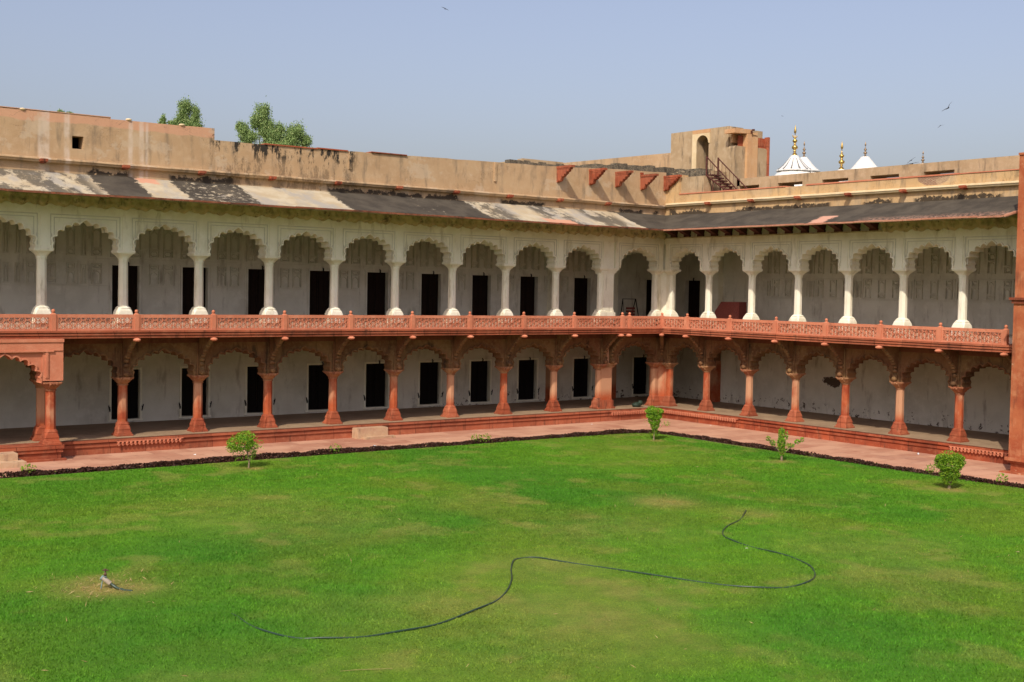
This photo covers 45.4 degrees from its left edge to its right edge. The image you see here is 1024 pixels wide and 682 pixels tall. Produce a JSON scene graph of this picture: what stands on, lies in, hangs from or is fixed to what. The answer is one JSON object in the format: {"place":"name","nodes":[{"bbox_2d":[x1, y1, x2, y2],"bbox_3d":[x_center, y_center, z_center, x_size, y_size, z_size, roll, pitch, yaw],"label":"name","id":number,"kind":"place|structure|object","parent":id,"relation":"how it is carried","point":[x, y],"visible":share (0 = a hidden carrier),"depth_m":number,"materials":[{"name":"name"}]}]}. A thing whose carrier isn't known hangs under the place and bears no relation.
{"place":"outdoors","nodes":[
{"label":"outdoors","id":0,"kind":"place"},
{"bbox_2d":[0,433,1023,681],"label":"lawn","id":1,"kind":"structure","parent":0,"point":[608,597],"depth_m":26.31,"materials":[{"name":"green plant"}]},
{"bbox_2d":[100,569,132,590],"bbox_3d":[-8.205,4.971,25.414,0.748,0.455,0.137,1,2,10],"label":"water tap","id":2,"kind":"object","parent":1,"relation":"on","point":[105,579],"visible":1,"depth_m":25.43,"materials":[{"name":"silver metal"}]},
{"bbox_2d":[226,430,263,467],"bbox_3d":[-9.355,3.802,42.765,1.295,1.374,0.996,-1,3,-37],"label":"shrub","id":3,"kind":"object","parent":1,"relation":"on","point":[249,444],"visible":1,"depth_m":42.62,"materials":[{"name":"green plant"}]},
{"bbox_2d":[1,444,1008,679],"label":"dry grass","id":4,"kind":"structure","parent":1,"relation":"on","point":[209,586],"depth_m":25.60,"materials":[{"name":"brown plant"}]},
{"bbox_2d":[232,510,815,638],"bbox_3d":[2.735,5.275,27.685,17.699,0.096,6.196,-1,3,-44],"label":"garden hose","id":5,"kind":"object","parent":1,"relation":"on","point":[559,561],"visible":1,"depth_m":26.63,"materials":[{"name":"black rubber"}]},
{"bbox_2d":[0,418,1023,485],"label":"paving","id":6,"kind":"structure","parent":0,"point":[974,468],"depth_m":50.46,"materials":[{"name":"stone"}]},
{"bbox_2d":[0,451,26,468],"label":"stone steps","id":7,"kind":"structure","parent":6,"relation":"on","point":[11,459],"depth_m":42.14,"materials":[{"name":"beige stone"}]},
{"bbox_2d":[0,339,66,462],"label":"porch","id":8,"kind":"object","parent":6,"relation":"on","point":[43,358],"visible":0.99,"depth_m":43.57,"materials":[{"name":"red stone"}]},
{"bbox_2d":[0,429,653,477],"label":"hedge","id":9,"kind":"object","parent":6,"relation":"on","point":[213,459],"visible":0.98,"depth_m":45.80,"materials":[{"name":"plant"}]},
{"bbox_2d":[20,433,1007,481],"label":"weeds","id":10,"kind":"object","parent":9,"relation":"on","point":[488,436],"visible":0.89,"depth_m":44.08,"materials":[{"name":"green plant"}]},
{"bbox_2d":[352,426,394,439],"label":"stone steps","id":11,"kind":"structure","parent":6,"relation":"on","point":[373,432],"depth_m":52.02,"materials":[{"name":"beige stone"}]},
{"bbox_2d":[644,406,669,439],"bbox_3d":[6.215,3.570,53.103,1.229,1.561,0.923,-1,3,-37],"label":"shrub","id":12,"kind":"object","parent":6,"relation":"on","point":[655,415],"visible":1,"depth_m":52.94,"materials":[{"name":"green plant"}]},
{"bbox_2d":[766,427,803,460],"bbox_3d":[10.494,3.994,47.177,1.486,1.359,0.577,0,2,-16],"label":"shrub","id":13,"kind":"object","parent":6,"relation":"on","point":[781,447],"visible":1,"depth_m":47.09,"materials":[{"name":"green plant"}]},
{"bbox_2d":[656,430,1023,487],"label":"flower bed","id":14,"kind":"object","parent":6,"relation":"on","point":[768,449],"depth_m":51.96,"materials":[{"name":"plant"}]},
{"bbox_2d":[934,450,966,488],"bbox_3d":[14.658,4.327,40.963,0.968,1.348,0.871,-1,3,-37],"label":"shrub","id":15,"kind":"object","parent":6,"relation":"on","point":[956,461],"visible":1,"depth_m":40.79,"materials":[{"name":"green plant"}]},
{"bbox_2d":[999,152,1023,474],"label":"sandstone pavilion","id":16,"kind":"structure","parent":6,"relation":"on","point":[1015,457],"depth_m":44.93,"materials":[{"name":"red stone"}]},
{"bbox_2d":[0,0,1023,177],"label":"sky","id":17,"kind":"structure","parent":0,"point":[564,81],"materials":[{"name":"blue"}]},
{"label":"ground","id":18,"kind":"structure","parent":0,"visible":0},
{"bbox_2d":[157,113,171,123],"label":"tree","id":19,"kind":"object","parent":18,"relation":"on","point":[162,119],"visible":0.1,"depth_m":96.39,"materials":[{"name":"green plant"}]},
{"bbox_2d":[166,95,205,126],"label":"tree","id":20,"kind":"object","parent":18,"relation":"on","point":[186,109],"visible":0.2,"depth_m":95.72,"materials":[{"name":"green plant"}]},
{"bbox_2d":[235,102,313,147],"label":"tree","id":21,"kind":"object","parent":18,"relation":"on","point":[267,130],"visible":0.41,"depth_m":97.05,"materials":[{"name":"green plant"}]},
{"bbox_2d":[0,106,722,456],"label":"arcade wing","id":22,"kind":"structure","parent":18,"relation":"on","point":[180,286],"depth_m":53.07,"materials":[{"name":"white stone"}]},
{"bbox_2d":[108,262,142,318],"bbox_3d":[-16.200,-2.122,51.196,1.450,2.386,0.414,-1,3,-37],"label":"door","id":23,"kind":"structure","parent":22,"relation":"in","point":[132,268],"depth_m":51.44,"materials":[{"name":"paint"}]},
{"bbox_2d":[108,367,143,421],"bbox_3d":[-16.255,2.189,51.390,1.516,2.316,0.415,-1,3,-37],"label":"door","id":24,"kind":"structure","parent":22,"relation":"in","point":[132,387],"depth_m":51.67,"materials":[{"name":"paint"}]},
{"bbox_2d":[179,264,210,318],"bbox_3d":[-13.770,-2.152,53.013,1.450,2.386,0.414,-1,3,-37],"label":"door","id":25,"kind":"structure","parent":22,"relation":"in","point":[186,302],"depth_m":53.05,"materials":[{"name":"paint"}]},
{"bbox_2d":[179,366,211,417],"bbox_3d":[-13.824,2.159,53.207,1.516,2.316,0.415,-1,3,-37],"label":"door","id":26,"kind":"structure","parent":22,"relation":"in","point":[186,388],"depth_m":53.24,"materials":[{"name":"paint"}]},
{"bbox_2d":[244,365,274,414],"bbox_3d":[-11.394,2.129,55.025,1.516,2.316,0.415,-1,3,-37],"label":"door","id":27,"kind":"structure","parent":22,"relation":"in","point":[254,383],"depth_m":55.06,"materials":[{"name":"paint"}]},
{"bbox_2d":[245,266,274,318],"bbox_3d":[-11.340,-2.181,54.831,1.450,2.386,0.414,-1,3,-37],"label":"door","id":28,"kind":"structure","parent":22,"relation":"in","point":[254,275],"depth_m":54.89,"materials":[{"name":"paint"}]},
{"bbox_2d":[306,361,328,411],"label":"door","id":29,"kind":"structure","parent":22,"relation":"in","point":[317,395],"depth_m":56.94,"materials":[{"name":"paint"}]},
{"bbox_2d":[306,267,329,318],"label":"door","id":30,"kind":"structure","parent":22,"relation":"in","point":[318,279],"depth_m":56.76,"materials":[{"name":"paint"}]},
{"bbox_2d":[363,360,389,408],"bbox_3d":[-6.534,2.069,58.661,1.516,2.316,0.415,-1,3,-37],"label":"door","id":31,"kind":"structure","parent":22,"relation":"in","point":[374,373],"depth_m":58.82,"materials":[{"name":"paint"}]},
{"bbox_2d":[364,269,390,318],"bbox_3d":[-6.479,-2.241,58.467,1.450,2.386,0.414,-1,3,-37],"label":"door","id":32,"kind":"structure","parent":22,"relation":"in","point":[374,292],"depth_m":58.64,"materials":[{"name":"paint"}]},
{"bbox_2d":[417,359,442,405],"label":"door","id":33,"kind":"structure","parent":22,"relation":"in","point":[427,370],"depth_m":60.65,"materials":[{"name":"paint"}]},
{"bbox_2d":[418,271,443,318],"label":"door","id":34,"kind":"structure","parent":22,"relation":"in","point":[428,302],"depth_m":60.48,"materials":[{"name":"paint"}]},
{"bbox_2d":[468,358,492,403],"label":"door","id":35,"kind":"structure","parent":22,"relation":"in","point":[477,368],"depth_m":62.49,"materials":[{"name":"paint"}]},
{"bbox_2d":[469,272,492,318],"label":"door","id":36,"kind":"structure","parent":22,"relation":"in","point":[479,282],"depth_m":62.30,"materials":[{"name":"paint"}]},
{"bbox_2d":[516,357,539,401],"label":"door","id":37,"kind":"structure","parent":22,"relation":"in","point":[525,366],"depth_m":64.30,"materials":[{"name":"paint"}]},
{"bbox_2d":[517,274,539,318],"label":"door","id":38,"kind":"structure","parent":22,"relation":"in","point":[525,304],"depth_m":64.13,"materials":[{"name":"paint"}]},
{"bbox_2d":[571,356,592,398],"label":"door","id":39,"kind":"structure","parent":22,"relation":"in","point":[579,364],"depth_m":66.53,"materials":[{"name":"paint"}]},
{"bbox_2d":[571,275,592,315],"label":"door","id":40,"kind":"structure","parent":22,"relation":"in","point":[579,303],"depth_m":66.31,"materials":[{"name":"paint"}]},
{"bbox_2d":[501,158,726,192],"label":"roof terrace","id":41,"kind":"structure","parent":22,"relation":"on","point":[694,181],"depth_m":62.22,"materials":[{"name":"paint"}]},
{"bbox_2d":[517,153,670,167],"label":"roof wall","id":42,"kind":"structure","parent":41,"relation":"on","point":[660,160],"depth_m":71.00,"materials":[{"name":"beige paint"}]},
{"bbox_2d":[670,126,762,172],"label":"stair tower","id":43,"kind":"structure","parent":41,"relation":"on","point":[691,150],"depth_m":64.54,"materials":[{"name":"paint"}]},
{"bbox_2d":[724,128,769,188],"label":"roof pavilion","id":44,"kind":"structure","parent":43,"relation":"attached to","point":[749,155],"depth_m":62.32,"materials":[{"name":"paint"}]},
{"bbox_2d":[620,299,638,315],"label":"metal stand","id":45,"kind":"object","parent":22,"relation":"on","point":[633,311],"visible":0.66,"depth_m":65.26,"materials":[{"name":"black metal"}]},
{"bbox_2d":[632,400,642,406],"bbox_3d":[6.401,3.219,62.602,0.624,0.389,0.380,-1,3,-37],"label":"sack","id":46,"kind":"object","parent":22,"relation":"on","point":[639,403],"visible":1,"depth_m":62.47,"materials":[{"name":"fabric"}]},
{"bbox_2d":[631,354,649,395],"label":"door","id":47,"kind":"structure","parent":22,"relation":"in","point":[638,362],"depth_m":69.12,"materials":[{"name":"paint"}]},
{"bbox_2d":[644,277,651,315],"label":"door","id":48,"kind":"structure","parent":22,"relation":"in","point":[647,280],"depth_m":69.24,"materials":[{"name":"paint"}]},
{"bbox_2d":[774,125,811,185],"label":"marble dome","id":49,"kind":"structure","parent":18,"relation":"on","point":[794,163],"depth_m":115.53,"materials":[{"name":"white stone"}]},
{"bbox_2d":[800,141,819,172],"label":"marble dome","id":50,"kind":"structure","parent":18,"relation":"on","point":[806,161],"depth_m":130.01,"materials":[{"name":"white stone"}]},
{"bbox_2d":[660,155,1019,464],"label":"arcade wing","id":51,"kind":"structure","parent":18,"relation":"on","point":[879,309],"depth_m":55.76,"materials":[{"name":"white stone"}]},
{"bbox_2d":[683,278,702,317],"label":"door","id":52,"kind":"structure","parent":51,"relation":"in","point":[695,300],"depth_m":68.33,"materials":[{"name":"paint"}]},
{"bbox_2d":[705,156,747,190],"bbox_3d":[10.713,-8.230,60.895,0.737,2.058,2.339,-1,3,-37],"label":"iron stair","id":53,"kind":"object","parent":51,"relation":"on","point":[719,180],"visible":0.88,"depth_m":61.22,"materials":[{"name":"metal"}]},
{"bbox_2d":[715,302,746,323],"bbox_3d":[11.141,-1.432,62.427,0.565,1.150,1.650,-1,3,-37],"label":"stair hatch","id":54,"kind":"object","parent":51,"relation":"on","point":[734,310],"visible":0.68,"depth_m":61.99,"materials":[{"name":"red paint"}]},
{"bbox_2d":[838,143,844,181],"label":"finial","id":55,"kind":"structure","parent":18,"relation":"on","point":[841,162],"depth_m":117.14,"materials":[{"name":"gold metal"}]},
{"bbox_2d":[851,142,876,168],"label":"marble dome","id":56,"kind":"structure","parent":18,"relation":"on","point":[864,161],"depth_m":121.76,"materials":[{"name":"white stone"}]}
]}

